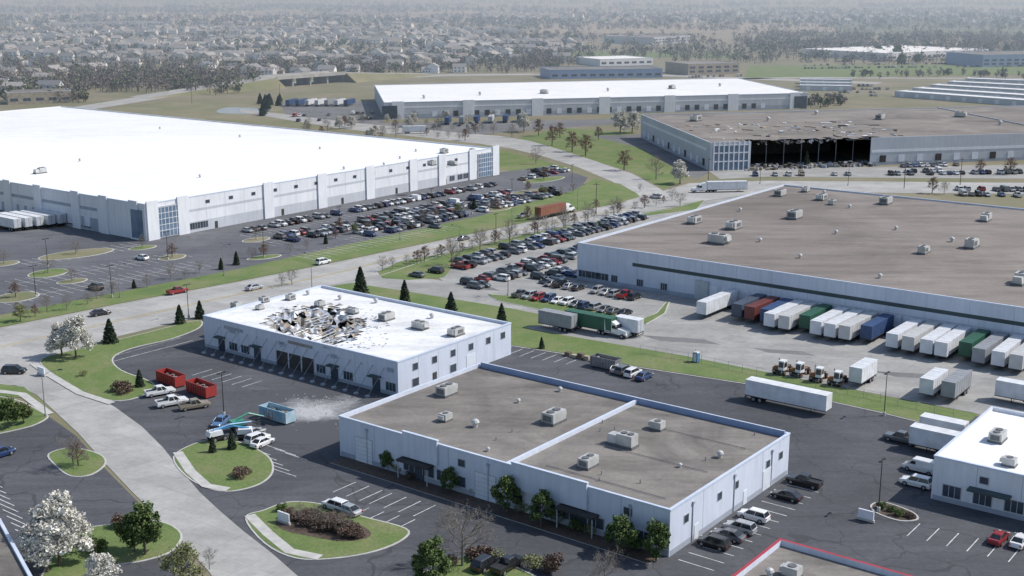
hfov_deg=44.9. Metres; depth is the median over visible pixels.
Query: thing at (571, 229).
parked car
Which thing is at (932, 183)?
redbud tree
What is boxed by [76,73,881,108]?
highway
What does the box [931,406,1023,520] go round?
white business building
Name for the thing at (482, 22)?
distant trees
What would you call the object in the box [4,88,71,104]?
school building
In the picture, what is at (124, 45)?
suburban house
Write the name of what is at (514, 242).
parked car
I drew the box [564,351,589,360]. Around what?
pallet stack
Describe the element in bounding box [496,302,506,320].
pine tree
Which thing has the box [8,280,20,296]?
redbud tree
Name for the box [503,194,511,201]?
redbud tree
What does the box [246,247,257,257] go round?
bare tree
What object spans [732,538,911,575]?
red trimmed building
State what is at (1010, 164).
redbud tree
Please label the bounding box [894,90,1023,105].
storage shed
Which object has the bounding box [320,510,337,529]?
bare tree
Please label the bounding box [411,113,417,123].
blossoming pear tree
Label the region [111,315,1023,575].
site asphalt
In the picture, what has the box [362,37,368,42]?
suburban house
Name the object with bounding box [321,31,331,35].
suburban house
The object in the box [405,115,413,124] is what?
blossoming pear tree
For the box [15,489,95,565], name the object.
blossoming pear tree
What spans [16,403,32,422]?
leafy tree
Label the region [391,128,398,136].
bare tree
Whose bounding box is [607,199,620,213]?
bare tree
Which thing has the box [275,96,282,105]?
pine tree
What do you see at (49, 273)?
grass island
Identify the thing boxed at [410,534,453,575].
leafy tree
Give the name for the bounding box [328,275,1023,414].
dock yard concrete
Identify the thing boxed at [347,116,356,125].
blossoming pear tree
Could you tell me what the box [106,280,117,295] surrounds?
bare tree
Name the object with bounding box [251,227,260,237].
bare tree
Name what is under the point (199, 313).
pine tree
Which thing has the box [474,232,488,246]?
bare tree
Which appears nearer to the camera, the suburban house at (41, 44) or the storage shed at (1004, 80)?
the storage shed at (1004, 80)
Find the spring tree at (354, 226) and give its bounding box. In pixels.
[349,222,358,231]
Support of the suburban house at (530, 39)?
on the ground at (884, 98)
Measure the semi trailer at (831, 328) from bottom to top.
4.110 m
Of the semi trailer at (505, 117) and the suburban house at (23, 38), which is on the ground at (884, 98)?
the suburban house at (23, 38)
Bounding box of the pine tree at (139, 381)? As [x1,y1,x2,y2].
[135,369,144,387]
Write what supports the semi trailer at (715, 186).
on the road at (865, 187)
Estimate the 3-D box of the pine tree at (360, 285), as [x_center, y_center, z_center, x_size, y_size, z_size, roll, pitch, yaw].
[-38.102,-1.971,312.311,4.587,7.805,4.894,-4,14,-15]
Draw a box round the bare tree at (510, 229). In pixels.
[498,218,519,242]
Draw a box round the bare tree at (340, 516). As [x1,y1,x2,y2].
[335,510,353,532]
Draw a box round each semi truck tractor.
[557,203,575,213]
[597,320,631,338]
[690,182,711,192]
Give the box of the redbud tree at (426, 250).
[419,245,429,260]
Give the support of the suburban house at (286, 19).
on the ground at (884, 98)
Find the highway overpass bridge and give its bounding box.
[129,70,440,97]
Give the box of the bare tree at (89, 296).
[82,292,91,303]
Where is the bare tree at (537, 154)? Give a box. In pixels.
[529,146,542,160]
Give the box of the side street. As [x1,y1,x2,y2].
[0,360,296,575]
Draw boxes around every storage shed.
[800,78,851,81]
[800,81,851,84]
[800,84,851,90]
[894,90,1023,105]
[912,87,1023,97]
[930,83,1023,92]
[947,80,1023,87]
[965,77,1023,82]
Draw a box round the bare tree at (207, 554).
[199,546,217,568]
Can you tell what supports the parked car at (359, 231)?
on the parking lot asphalt at (26, 246)
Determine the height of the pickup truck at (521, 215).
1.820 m
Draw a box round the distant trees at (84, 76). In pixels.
[0,25,1023,107]
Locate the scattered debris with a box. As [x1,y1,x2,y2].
[276,394,357,430]
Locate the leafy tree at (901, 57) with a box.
[897,54,906,65]
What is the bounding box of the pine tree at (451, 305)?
[445,292,458,311]
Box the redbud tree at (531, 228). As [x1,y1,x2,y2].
[529,221,539,233]
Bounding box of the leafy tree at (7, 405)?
[0,396,21,427]
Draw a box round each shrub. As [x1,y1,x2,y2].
[78,370,87,375]
[88,535,108,553]
[109,380,135,394]
[110,512,122,525]
[231,465,252,478]
[275,502,287,511]
[277,506,294,517]
[289,510,310,520]
[296,515,319,526]
[303,507,320,518]
[308,520,327,532]
[316,517,347,532]
[323,511,346,519]
[335,519,360,537]
[347,526,365,537]
[405,470,415,479]
[441,554,458,566]
[465,545,495,560]
[491,547,505,556]
[513,500,528,512]
[520,553,547,569]
[540,551,563,572]
[550,509,565,522]
[566,517,583,530]
[581,522,595,534]
[625,537,643,549]
[875,501,886,509]
[886,505,896,512]
[891,507,905,515]
[903,511,916,518]
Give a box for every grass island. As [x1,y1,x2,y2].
[0,260,19,266]
[0,292,39,302]
[0,396,48,433]
[27,268,66,277]
[38,248,113,259]
[40,320,202,400]
[41,520,182,575]
[47,447,106,476]
[56,278,87,284]
[128,245,156,250]
[158,254,185,260]
[173,439,273,491]
[242,237,269,242]
[245,501,409,559]
[246,254,280,259]
[424,554,535,575]
[480,207,511,211]
[488,294,669,324]
[513,189,541,193]
[523,176,564,182]
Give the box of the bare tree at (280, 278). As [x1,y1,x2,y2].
[275,272,284,285]
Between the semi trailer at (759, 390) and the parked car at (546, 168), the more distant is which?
the parked car at (546, 168)
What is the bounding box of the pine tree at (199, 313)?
[194,300,204,319]
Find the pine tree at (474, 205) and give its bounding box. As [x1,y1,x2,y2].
[471,198,476,208]
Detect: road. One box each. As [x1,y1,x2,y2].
[0,202,684,368]
[240,109,666,202]
[660,181,1023,204]
[742,77,1022,78]
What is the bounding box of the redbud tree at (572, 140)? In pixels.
[564,131,577,151]
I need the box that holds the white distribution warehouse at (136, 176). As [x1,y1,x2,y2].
[0,106,498,240]
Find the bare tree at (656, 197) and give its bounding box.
[651,194,661,202]
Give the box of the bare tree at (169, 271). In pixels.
[165,263,175,275]
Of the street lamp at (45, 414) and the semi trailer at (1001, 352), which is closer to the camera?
the street lamp at (45, 414)
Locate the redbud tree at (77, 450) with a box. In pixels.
[66,439,88,465]
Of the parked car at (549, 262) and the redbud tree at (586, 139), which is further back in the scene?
the redbud tree at (586, 139)
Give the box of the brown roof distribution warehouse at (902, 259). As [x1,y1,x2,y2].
[577,184,1023,336]
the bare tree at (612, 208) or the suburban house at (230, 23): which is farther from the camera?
the suburban house at (230, 23)
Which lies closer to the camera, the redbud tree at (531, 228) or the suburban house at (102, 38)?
the redbud tree at (531, 228)
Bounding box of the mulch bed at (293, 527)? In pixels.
[276,519,370,540]
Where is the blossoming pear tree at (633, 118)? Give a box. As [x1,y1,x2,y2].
[626,111,640,132]
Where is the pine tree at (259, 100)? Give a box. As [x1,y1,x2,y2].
[256,93,262,103]
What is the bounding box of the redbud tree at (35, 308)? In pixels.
[29,303,39,316]
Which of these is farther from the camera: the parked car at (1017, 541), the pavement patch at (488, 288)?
the pavement patch at (488, 288)
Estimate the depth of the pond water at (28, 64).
1266.83 m
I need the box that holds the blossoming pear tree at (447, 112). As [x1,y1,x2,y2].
[442,110,452,117]
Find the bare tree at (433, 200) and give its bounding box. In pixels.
[427,199,436,206]
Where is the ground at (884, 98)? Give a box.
[0,0,1023,575]
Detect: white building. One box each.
[46,21,167,28]
[576,55,652,65]
[604,34,689,44]
[802,45,988,59]
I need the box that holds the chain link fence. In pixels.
[642,345,972,421]
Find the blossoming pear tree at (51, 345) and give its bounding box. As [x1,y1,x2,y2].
[44,322,73,355]
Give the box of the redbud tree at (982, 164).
[975,159,984,168]
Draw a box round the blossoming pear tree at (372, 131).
[367,127,376,135]
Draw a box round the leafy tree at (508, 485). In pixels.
[490,475,520,512]
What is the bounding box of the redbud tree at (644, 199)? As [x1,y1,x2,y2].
[639,194,650,207]
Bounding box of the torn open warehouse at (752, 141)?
[641,105,1023,170]
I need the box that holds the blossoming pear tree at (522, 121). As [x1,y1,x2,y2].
[516,111,530,127]
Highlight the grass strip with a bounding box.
[511,326,976,421]
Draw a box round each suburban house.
[0,45,17,48]
[0,67,17,75]
[0,78,10,89]
[1,82,26,93]
[4,49,19,56]
[9,37,26,42]
[10,56,27,61]
[11,20,24,25]
[12,35,24,37]
[13,41,27,48]
[18,24,33,30]
[21,33,31,36]
[21,46,39,49]
[22,49,39,57]
[22,68,41,76]
[30,35,41,41]
[31,72,54,79]
[32,41,43,46]
[36,80,63,88]
[39,42,52,46]
[42,65,59,69]
[43,35,56,39]
[43,49,59,55]
[49,41,63,46]
[50,67,68,76]
[51,23,64,28]
[57,34,68,37]
[59,53,74,61]
[60,44,73,50]
[61,23,71,29]
[64,48,78,51]
[68,29,78,33]
[74,37,85,42]
[75,33,90,36]
[76,49,91,58]
[78,54,94,61]
[80,45,93,48]
[83,50,97,54]
[84,29,96,34]
[84,39,99,44]
[86,62,106,73]
[92,47,105,50]
[95,24,108,29]
[95,35,110,40]
[96,36,106,42]
[98,61,117,67]
[102,54,118,60]
[110,35,122,41]
[113,50,127,53]
[115,29,124,34]
[117,41,130,49]
[122,51,141,56]
[123,58,141,67]
[126,49,140,54]
[127,48,143,51]
[135,29,146,34]
[138,43,154,48]
[144,42,155,48]
[145,39,157,41]
[146,50,163,58]
[147,29,157,34]
[150,52,166,57]
[150,56,168,63]
[153,25,164,28]
[158,45,169,51]
[160,27,169,32]
[167,28,177,33]
[167,37,180,41]
[170,45,187,53]
[172,42,186,44]
[172,51,184,55]
[173,49,192,54]
[174,35,188,41]
[177,28,185,32]
[177,53,191,60]
[180,25,189,31]
[185,41,198,48]
[189,27,198,32]
[192,61,215,70]
[193,50,206,59]
[196,29,206,33]
[198,21,208,25]
[198,41,209,46]
[199,52,221,60]
[200,58,218,65]
[203,39,214,43]
[204,43,218,49]
[207,51,221,55]
[210,37,223,42]
[216,40,226,46]
[216,66,236,72]
[222,53,239,61]
[223,21,233,26]
[223,52,243,56]
[224,34,234,40]
[224,57,244,65]
[225,39,239,43]
[225,44,235,49]
[227,50,245,57]
[229,29,241,34]
[237,35,250,40]
[239,48,253,51]
[239,63,261,74]
[246,52,265,60]
[253,41,267,47]
[260,35,270,40]
[260,51,277,58]
[260,67,275,74]
[264,40,276,44]
[265,64,285,73]
[272,30,285,36]
[274,56,296,62]
[284,17,295,21]
[286,26,296,31]
[288,37,299,43]
[289,67,306,72]
[292,32,303,34]
[295,67,312,72]
[296,35,307,41]
[297,53,312,61]
[303,22,314,26]
[306,36,317,43]
[306,51,320,54]
[309,46,326,52]
[310,58,328,66]
[317,65,336,71]
[320,38,330,44]
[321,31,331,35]
[321,53,334,58]
[323,22,337,26]
[325,34,336,38]
[328,54,344,58]
[335,26,346,28]
[340,51,351,57]
[343,33,353,36]
[344,64,360,71]
[348,37,357,42]
[354,56,372,59]
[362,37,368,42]
[362,59,379,68]
[365,31,373,35]
[367,48,381,54]
[368,37,382,44]
[373,51,384,59]
[375,53,391,58]
[378,36,389,42]
[380,31,393,36]
[386,59,403,68]
[388,39,401,46]
[388,47,402,51]
[388,51,400,55]
[388,54,409,63]
[392,21,402,24]
[393,33,405,37]
[402,22,413,26]
[404,47,418,53]
[410,54,424,58]
[414,56,431,64]
[415,60,432,66]
[416,53,432,56]
[421,62,439,72]
[423,44,435,51]
[430,20,438,25]
[432,54,446,62]
[438,20,447,25]
[438,33,448,36]
[442,59,460,67]
[444,45,457,51]
[451,46,465,52]
[452,63,466,72]
[454,53,468,58]
[462,43,474,48]
[465,55,480,64]
[466,34,479,37]
[470,46,484,53]
[474,31,484,37]
[479,47,494,53]
[483,50,503,56]
[489,38,504,43]
[493,45,502,51]
[500,47,514,54]
[503,44,515,48]
[507,40,518,44]
[509,30,520,34]
[519,44,534,52]
[525,38,539,43]
[528,46,542,53]
[544,47,557,55]
[546,38,559,41]
[547,42,563,45]
[552,52,570,61]
[560,37,573,44]
[598,18,609,23]
[690,17,700,21]
[842,18,853,23]
[965,18,975,22]
[980,18,990,23]
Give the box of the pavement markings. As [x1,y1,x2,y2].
[0,187,1018,571]
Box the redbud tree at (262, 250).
[258,243,268,254]
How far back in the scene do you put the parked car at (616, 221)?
402.07 m
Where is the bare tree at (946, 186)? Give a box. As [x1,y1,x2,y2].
[939,181,950,191]
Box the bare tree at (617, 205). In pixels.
[610,197,623,213]
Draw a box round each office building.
[0,518,31,575]
[433,41,499,48]
[540,65,662,78]
[665,60,739,74]
[946,51,1023,66]
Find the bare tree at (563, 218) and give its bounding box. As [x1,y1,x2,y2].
[556,204,574,228]
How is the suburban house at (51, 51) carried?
on the ground at (884, 98)
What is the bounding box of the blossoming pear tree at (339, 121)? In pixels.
[334,115,343,128]
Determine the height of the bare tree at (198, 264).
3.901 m
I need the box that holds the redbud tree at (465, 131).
[461,128,469,137]
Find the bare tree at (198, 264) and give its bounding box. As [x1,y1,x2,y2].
[192,260,203,272]
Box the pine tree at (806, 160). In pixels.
[804,151,809,163]
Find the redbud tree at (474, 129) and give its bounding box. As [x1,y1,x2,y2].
[471,123,477,133]
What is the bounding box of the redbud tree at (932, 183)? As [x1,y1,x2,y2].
[927,176,938,193]
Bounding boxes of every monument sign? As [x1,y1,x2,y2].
[37,366,45,376]
[277,510,290,524]
[857,508,874,522]
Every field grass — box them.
[571,51,742,58]
[745,65,1023,77]
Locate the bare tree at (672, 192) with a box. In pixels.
[667,188,675,198]
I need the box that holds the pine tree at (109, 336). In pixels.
[101,317,118,343]
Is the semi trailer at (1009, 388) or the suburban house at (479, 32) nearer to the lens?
the semi trailer at (1009, 388)
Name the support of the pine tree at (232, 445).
on the grass island at (218, 465)
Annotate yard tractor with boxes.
[772,357,792,375]
[789,361,810,377]
[809,365,827,382]
[827,368,847,386]
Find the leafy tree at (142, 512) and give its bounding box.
[123,500,162,554]
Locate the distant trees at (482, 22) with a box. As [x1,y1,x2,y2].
[0,0,1023,31]
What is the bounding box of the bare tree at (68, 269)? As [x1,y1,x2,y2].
[65,267,78,278]
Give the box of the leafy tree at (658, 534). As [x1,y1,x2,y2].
[642,518,670,561]
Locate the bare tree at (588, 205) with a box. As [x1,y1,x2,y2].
[580,202,594,217]
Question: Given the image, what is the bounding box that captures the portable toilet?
[692,349,699,362]
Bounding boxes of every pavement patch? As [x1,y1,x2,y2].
[462,285,499,290]
[642,335,719,344]
[754,348,814,355]
[877,371,948,377]
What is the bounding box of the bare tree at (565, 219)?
[557,212,573,226]
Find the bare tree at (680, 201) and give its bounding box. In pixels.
[673,192,687,202]
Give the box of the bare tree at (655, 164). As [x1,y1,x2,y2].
[646,153,665,178]
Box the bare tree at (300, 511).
[288,502,308,518]
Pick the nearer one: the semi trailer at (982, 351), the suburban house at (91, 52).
the semi trailer at (982, 351)
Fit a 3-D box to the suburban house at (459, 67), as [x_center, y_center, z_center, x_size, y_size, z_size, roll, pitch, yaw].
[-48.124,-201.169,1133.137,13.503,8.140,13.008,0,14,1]
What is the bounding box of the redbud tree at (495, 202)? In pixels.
[491,197,500,206]
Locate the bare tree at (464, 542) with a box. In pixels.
[428,498,497,565]
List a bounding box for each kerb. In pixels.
[1,202,624,327]
[380,209,666,275]
[511,345,918,421]
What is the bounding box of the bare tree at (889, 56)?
[884,52,892,60]
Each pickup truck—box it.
[143,384,175,397]
[154,394,188,408]
[166,286,188,294]
[177,397,210,411]
[284,235,300,241]
[286,217,301,223]
[302,215,313,221]
[312,229,327,236]
[383,211,393,217]
[396,198,405,203]
[403,222,414,228]
[410,221,419,227]
[413,215,424,220]
[419,209,430,213]
[420,217,436,223]
[437,215,447,221]
[449,187,461,192]
[450,261,469,269]
[453,210,468,216]
[463,185,477,190]
[463,260,477,267]
[485,191,498,195]
[490,554,524,575]
[503,264,522,269]
[511,289,526,297]
[517,212,530,217]
[525,235,543,241]
[530,168,542,171]
[530,194,545,199]
[536,171,549,176]
[538,187,553,192]
[548,235,565,242]
[549,266,566,273]
[552,278,570,287]
[560,234,571,240]
[593,223,611,229]
[616,289,632,298]
[785,472,823,489]
[882,430,913,445]
[934,161,942,165]
[1013,191,1022,196]
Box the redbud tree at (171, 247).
[166,243,177,253]
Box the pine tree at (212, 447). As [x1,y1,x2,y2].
[208,437,216,452]
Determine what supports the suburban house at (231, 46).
on the ground at (884, 98)
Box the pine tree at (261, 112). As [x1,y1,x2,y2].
[259,105,265,115]
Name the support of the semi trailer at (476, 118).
on the warehouse yard at (321, 111)
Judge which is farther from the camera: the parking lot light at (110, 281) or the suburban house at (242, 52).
the suburban house at (242, 52)
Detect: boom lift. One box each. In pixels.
[205,415,260,442]
[208,425,252,440]
[228,410,272,431]
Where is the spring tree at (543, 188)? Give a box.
[539,185,546,192]
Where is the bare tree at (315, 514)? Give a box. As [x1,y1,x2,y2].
[305,502,327,525]
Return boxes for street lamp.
[41,369,62,415]
[117,263,125,297]
[222,244,230,275]
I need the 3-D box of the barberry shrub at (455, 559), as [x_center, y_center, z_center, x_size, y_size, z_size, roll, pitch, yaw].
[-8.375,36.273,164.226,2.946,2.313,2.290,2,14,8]
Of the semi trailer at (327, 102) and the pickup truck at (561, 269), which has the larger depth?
the semi trailer at (327, 102)
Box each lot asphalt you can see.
[0,166,587,314]
[0,417,192,575]
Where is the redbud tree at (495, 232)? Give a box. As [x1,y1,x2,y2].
[490,229,498,243]
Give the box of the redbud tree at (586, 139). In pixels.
[577,133,593,155]
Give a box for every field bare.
[4,15,331,20]
[400,10,1021,13]
[521,23,842,33]
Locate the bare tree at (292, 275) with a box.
[286,269,299,281]
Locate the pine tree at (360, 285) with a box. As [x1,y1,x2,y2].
[353,267,369,293]
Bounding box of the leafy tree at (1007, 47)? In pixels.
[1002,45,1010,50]
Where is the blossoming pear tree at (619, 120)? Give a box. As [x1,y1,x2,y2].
[610,110,631,133]
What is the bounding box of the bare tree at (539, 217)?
[529,215,547,233]
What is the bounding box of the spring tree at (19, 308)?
[11,301,28,320]
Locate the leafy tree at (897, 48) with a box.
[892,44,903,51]
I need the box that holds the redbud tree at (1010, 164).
[1003,157,1015,169]
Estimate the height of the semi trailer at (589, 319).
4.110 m
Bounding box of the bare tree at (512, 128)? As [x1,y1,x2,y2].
[507,124,518,133]
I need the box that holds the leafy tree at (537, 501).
[525,489,554,525]
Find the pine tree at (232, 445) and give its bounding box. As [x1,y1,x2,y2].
[226,430,236,450]
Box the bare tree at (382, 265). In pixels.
[376,255,388,270]
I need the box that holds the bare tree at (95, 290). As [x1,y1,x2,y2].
[89,286,102,297]
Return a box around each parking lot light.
[29,265,36,297]
[105,265,112,297]
[183,283,189,317]
[216,371,226,414]
[877,458,885,511]
[883,371,889,415]
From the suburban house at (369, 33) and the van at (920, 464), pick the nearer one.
the van at (920, 464)
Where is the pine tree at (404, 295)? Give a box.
[399,280,410,301]
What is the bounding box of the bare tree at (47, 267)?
[39,258,53,271]
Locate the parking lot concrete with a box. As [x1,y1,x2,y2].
[440,196,739,295]
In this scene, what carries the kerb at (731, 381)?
on the site asphalt at (842, 450)
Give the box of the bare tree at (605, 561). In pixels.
[584,547,624,575]
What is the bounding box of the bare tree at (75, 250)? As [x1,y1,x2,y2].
[68,241,81,252]
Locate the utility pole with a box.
[593,182,599,210]
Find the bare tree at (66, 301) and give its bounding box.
[59,293,72,309]
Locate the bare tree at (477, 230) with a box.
[469,226,491,248]
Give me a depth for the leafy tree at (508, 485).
180.52 m
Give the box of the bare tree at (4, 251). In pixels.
[0,250,9,261]
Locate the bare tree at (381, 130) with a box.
[379,126,386,135]
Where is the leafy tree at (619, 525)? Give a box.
[604,514,639,552]
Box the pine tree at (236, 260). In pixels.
[232,251,239,265]
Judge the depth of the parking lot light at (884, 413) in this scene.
222.59 m
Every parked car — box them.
[0,445,15,456]
[134,254,149,260]
[210,414,230,427]
[241,227,253,232]
[243,426,265,435]
[243,431,270,444]
[249,436,274,448]
[258,225,267,228]
[267,222,280,227]
[272,232,286,238]
[274,219,287,225]
[280,230,291,235]
[285,220,293,224]
[289,230,299,235]
[295,216,306,222]
[299,229,305,234]
[300,227,311,231]
[306,231,319,237]
[312,212,324,218]
[319,224,330,227]
[320,228,332,234]
[321,496,348,512]
[322,213,330,217]
[326,227,337,233]
[330,209,342,215]
[334,502,362,517]
[336,226,346,232]
[342,224,351,230]
[348,207,360,211]
[351,228,362,233]
[354,205,366,210]
[356,216,369,221]
[360,204,371,209]
[363,230,376,236]
[372,219,382,223]
[373,202,383,207]
[374,225,383,229]
[376,222,389,228]
[380,201,388,206]
[383,226,397,232]
[388,199,399,204]
[393,213,404,219]
[396,224,406,229]
[401,212,411,217]
[402,197,410,202]
[408,211,417,216]
[408,271,425,277]
[419,193,430,198]
[427,192,436,197]
[427,266,444,273]
[428,223,441,228]
[437,209,447,214]
[440,214,451,219]
[444,189,455,193]
[445,212,457,218]
[450,256,465,261]
[454,212,463,217]
[457,187,465,192]
[459,276,474,283]
[461,254,473,259]
[467,280,484,288]
[470,252,483,255]
[470,553,500,573]
[471,256,487,264]
[473,275,490,280]
[475,206,488,211]
[477,249,491,255]
[478,271,495,278]
[478,280,491,287]
[480,256,491,261]
[486,248,496,253]
[487,254,499,260]
[490,204,502,208]
[493,253,505,259]
[493,273,510,281]
[496,267,509,272]
[497,189,508,194]
[498,242,513,248]
[498,250,511,256]
[504,201,513,206]
[504,272,516,278]
[507,247,521,254]
[508,269,522,276]
[510,239,524,245]
[511,194,522,198]
[514,262,524,269]
[515,199,525,203]
[515,269,528,275]
[516,245,527,252]
[520,258,534,262]
[521,238,535,242]
[521,289,536,299]
[523,243,537,249]
[524,174,535,178]
[524,191,534,195]
[524,263,540,271]
[527,257,539,262]
[530,271,547,279]
[530,291,545,300]
[531,242,545,248]
[534,234,546,238]
[537,255,549,259]
[537,261,550,267]
[538,278,550,283]
[539,167,549,170]
[539,233,549,237]
[539,258,555,265]
[540,238,555,244]
[541,292,556,301]
[544,269,560,274]
[544,279,556,286]
[548,170,558,173]
[548,274,566,279]
[550,165,558,169]
[550,190,562,195]
[550,258,561,264]
[550,296,563,303]
[552,249,568,254]
[559,296,574,305]
[560,229,571,233]
[562,270,576,277]
[562,282,573,289]
[563,252,576,259]
[566,233,575,239]
[567,227,577,232]
[568,299,582,307]
[570,284,585,290]
[571,231,585,236]
[572,223,586,229]
[575,229,590,235]
[577,300,589,309]
[579,222,591,227]
[584,228,595,233]
[587,301,603,310]
[590,285,603,293]
[591,227,600,232]
[596,305,611,312]
[597,219,608,222]
[599,288,610,295]
[606,307,619,314]
[608,219,622,225]
[608,289,620,296]
[609,364,620,372]
[610,222,619,226]
[614,364,630,375]
[617,308,632,314]
[623,217,632,222]
[623,366,641,377]
[626,291,641,300]
[628,216,637,222]
[634,371,653,381]
[636,214,646,219]
[696,533,731,551]
[710,527,746,543]
[723,518,757,535]
[737,507,770,523]
[770,488,803,502]
[785,171,791,175]
[887,170,894,174]
[899,473,931,489]
[906,170,914,174]
[963,186,970,190]
[970,169,978,173]
[974,190,982,195]
[977,186,985,190]
[982,192,990,196]
[987,529,1009,546]
[992,187,1000,191]
[996,169,1004,173]
[997,192,1005,196]
[1009,186,1015,191]
[1009,532,1023,549]
[1014,186,1022,191]
[1016,168,1023,173]
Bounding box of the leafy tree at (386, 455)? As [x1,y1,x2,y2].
[378,450,393,469]
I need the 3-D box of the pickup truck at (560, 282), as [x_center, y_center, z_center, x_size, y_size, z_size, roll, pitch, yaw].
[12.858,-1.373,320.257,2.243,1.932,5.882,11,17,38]
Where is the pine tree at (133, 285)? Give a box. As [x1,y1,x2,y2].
[131,279,136,288]
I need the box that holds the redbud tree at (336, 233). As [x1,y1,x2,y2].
[331,229,338,238]
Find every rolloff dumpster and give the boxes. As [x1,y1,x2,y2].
[155,367,185,387]
[185,377,216,398]
[258,402,295,423]
[590,353,621,368]
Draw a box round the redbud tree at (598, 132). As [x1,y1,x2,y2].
[593,126,602,139]
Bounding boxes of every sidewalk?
[0,390,52,413]
[30,362,113,403]
[173,451,230,490]
[245,514,321,559]
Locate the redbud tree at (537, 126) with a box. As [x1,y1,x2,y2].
[533,118,543,135]
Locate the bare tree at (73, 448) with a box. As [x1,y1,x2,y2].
[56,433,88,466]
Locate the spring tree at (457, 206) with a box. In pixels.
[452,204,462,211]
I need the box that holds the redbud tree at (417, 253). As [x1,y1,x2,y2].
[412,249,421,263]
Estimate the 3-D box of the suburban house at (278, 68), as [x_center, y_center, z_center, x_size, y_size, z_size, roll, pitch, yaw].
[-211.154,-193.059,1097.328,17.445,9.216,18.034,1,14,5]
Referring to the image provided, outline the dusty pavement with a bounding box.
[250,387,372,444]
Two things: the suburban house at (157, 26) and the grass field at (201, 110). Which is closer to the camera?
the grass field at (201, 110)
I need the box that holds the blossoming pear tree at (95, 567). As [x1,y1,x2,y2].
[83,552,122,575]
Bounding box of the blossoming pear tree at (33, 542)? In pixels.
[17,517,72,571]
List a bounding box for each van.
[358,219,371,226]
[376,216,389,220]
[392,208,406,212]
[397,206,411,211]
[408,194,420,200]
[427,215,441,222]
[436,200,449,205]
[447,198,459,203]
[466,194,480,199]
[544,230,558,235]
[550,253,567,262]
[614,217,628,224]
[798,169,804,175]
[902,456,933,475]
[934,166,942,171]
[958,188,967,195]
[999,185,1009,191]
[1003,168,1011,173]
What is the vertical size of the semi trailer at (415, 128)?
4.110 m
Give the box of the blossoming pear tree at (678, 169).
[670,159,688,183]
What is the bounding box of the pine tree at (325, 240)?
[323,234,327,243]
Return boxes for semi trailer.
[0,212,32,229]
[0,214,21,230]
[9,211,43,228]
[21,210,54,227]
[32,209,66,225]
[285,98,297,105]
[295,98,307,105]
[305,98,316,105]
[314,98,326,105]
[324,98,335,105]
[334,98,345,105]
[343,98,354,105]
[402,125,425,133]
[444,116,451,124]
[459,115,465,123]
[473,115,479,122]
[488,114,493,122]
[502,114,508,122]
[535,202,565,218]
[538,308,576,331]
[564,308,616,331]
[617,314,643,336]
[696,289,737,316]
[706,180,747,192]
[731,293,765,317]
[744,296,779,321]
[745,376,832,413]
[760,298,792,321]
[763,300,804,327]
[778,301,816,330]
[798,303,831,329]
[809,306,848,335]
[824,309,863,337]
[838,311,877,340]
[848,357,877,383]
[860,313,893,341]
[885,318,923,349]
[901,320,939,352]
[908,422,959,453]
[919,323,956,354]
[919,367,948,396]
[919,412,968,431]
[934,325,970,357]
[940,369,971,398]
[958,329,990,357]
[971,331,1008,364]
[991,334,1023,367]
[994,377,1023,402]
[1008,343,1023,371]
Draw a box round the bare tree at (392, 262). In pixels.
[387,256,395,268]
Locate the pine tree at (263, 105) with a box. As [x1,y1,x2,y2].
[260,101,266,113]
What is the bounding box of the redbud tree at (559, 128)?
[554,122,565,137]
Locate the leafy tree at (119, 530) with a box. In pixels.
[112,512,147,550]
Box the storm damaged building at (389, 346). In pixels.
[201,285,511,397]
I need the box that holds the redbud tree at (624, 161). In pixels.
[616,150,632,169]
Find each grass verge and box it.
[0,179,639,326]
[294,283,541,327]
[378,200,702,279]
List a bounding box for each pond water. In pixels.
[0,58,39,66]
[216,107,269,113]
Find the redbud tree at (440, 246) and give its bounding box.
[438,244,445,255]
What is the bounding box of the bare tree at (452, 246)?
[439,234,463,263]
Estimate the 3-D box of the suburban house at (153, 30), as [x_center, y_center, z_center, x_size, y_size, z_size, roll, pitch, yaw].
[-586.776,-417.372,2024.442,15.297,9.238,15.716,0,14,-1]
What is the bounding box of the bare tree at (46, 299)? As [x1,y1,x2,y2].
[39,294,53,310]
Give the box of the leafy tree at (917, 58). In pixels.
[914,54,921,61]
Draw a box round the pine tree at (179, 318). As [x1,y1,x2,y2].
[174,304,186,324]
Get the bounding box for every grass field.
[107,102,475,145]
[480,144,575,170]
[518,128,687,188]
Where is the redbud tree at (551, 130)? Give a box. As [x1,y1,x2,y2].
[545,125,558,145]
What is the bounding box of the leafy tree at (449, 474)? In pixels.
[439,466,459,491]
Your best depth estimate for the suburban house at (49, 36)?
1743.76 m
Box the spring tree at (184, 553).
[156,541,206,575]
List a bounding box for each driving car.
[0,364,26,374]
[88,282,103,289]
[89,308,111,316]
[245,283,263,290]
[315,257,330,264]
[457,235,469,240]
[649,193,662,198]
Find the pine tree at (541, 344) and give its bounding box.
[538,337,544,348]
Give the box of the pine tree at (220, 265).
[218,258,222,269]
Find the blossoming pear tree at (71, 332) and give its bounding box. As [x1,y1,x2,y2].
[54,314,96,357]
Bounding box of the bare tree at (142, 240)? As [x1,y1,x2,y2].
[137,235,147,247]
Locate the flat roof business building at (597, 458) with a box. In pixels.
[338,362,790,556]
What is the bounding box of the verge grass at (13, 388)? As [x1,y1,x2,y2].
[0,384,51,410]
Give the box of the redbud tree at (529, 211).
[523,205,532,216]
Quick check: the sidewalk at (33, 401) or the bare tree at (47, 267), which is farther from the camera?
the bare tree at (47, 267)
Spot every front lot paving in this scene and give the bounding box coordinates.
[594,134,709,178]
[710,165,1023,178]
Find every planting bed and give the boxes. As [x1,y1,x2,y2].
[330,457,661,563]
[870,502,918,521]
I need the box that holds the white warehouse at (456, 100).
[374,78,807,119]
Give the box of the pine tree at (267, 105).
[265,100,270,108]
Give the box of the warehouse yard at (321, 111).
[281,101,803,133]

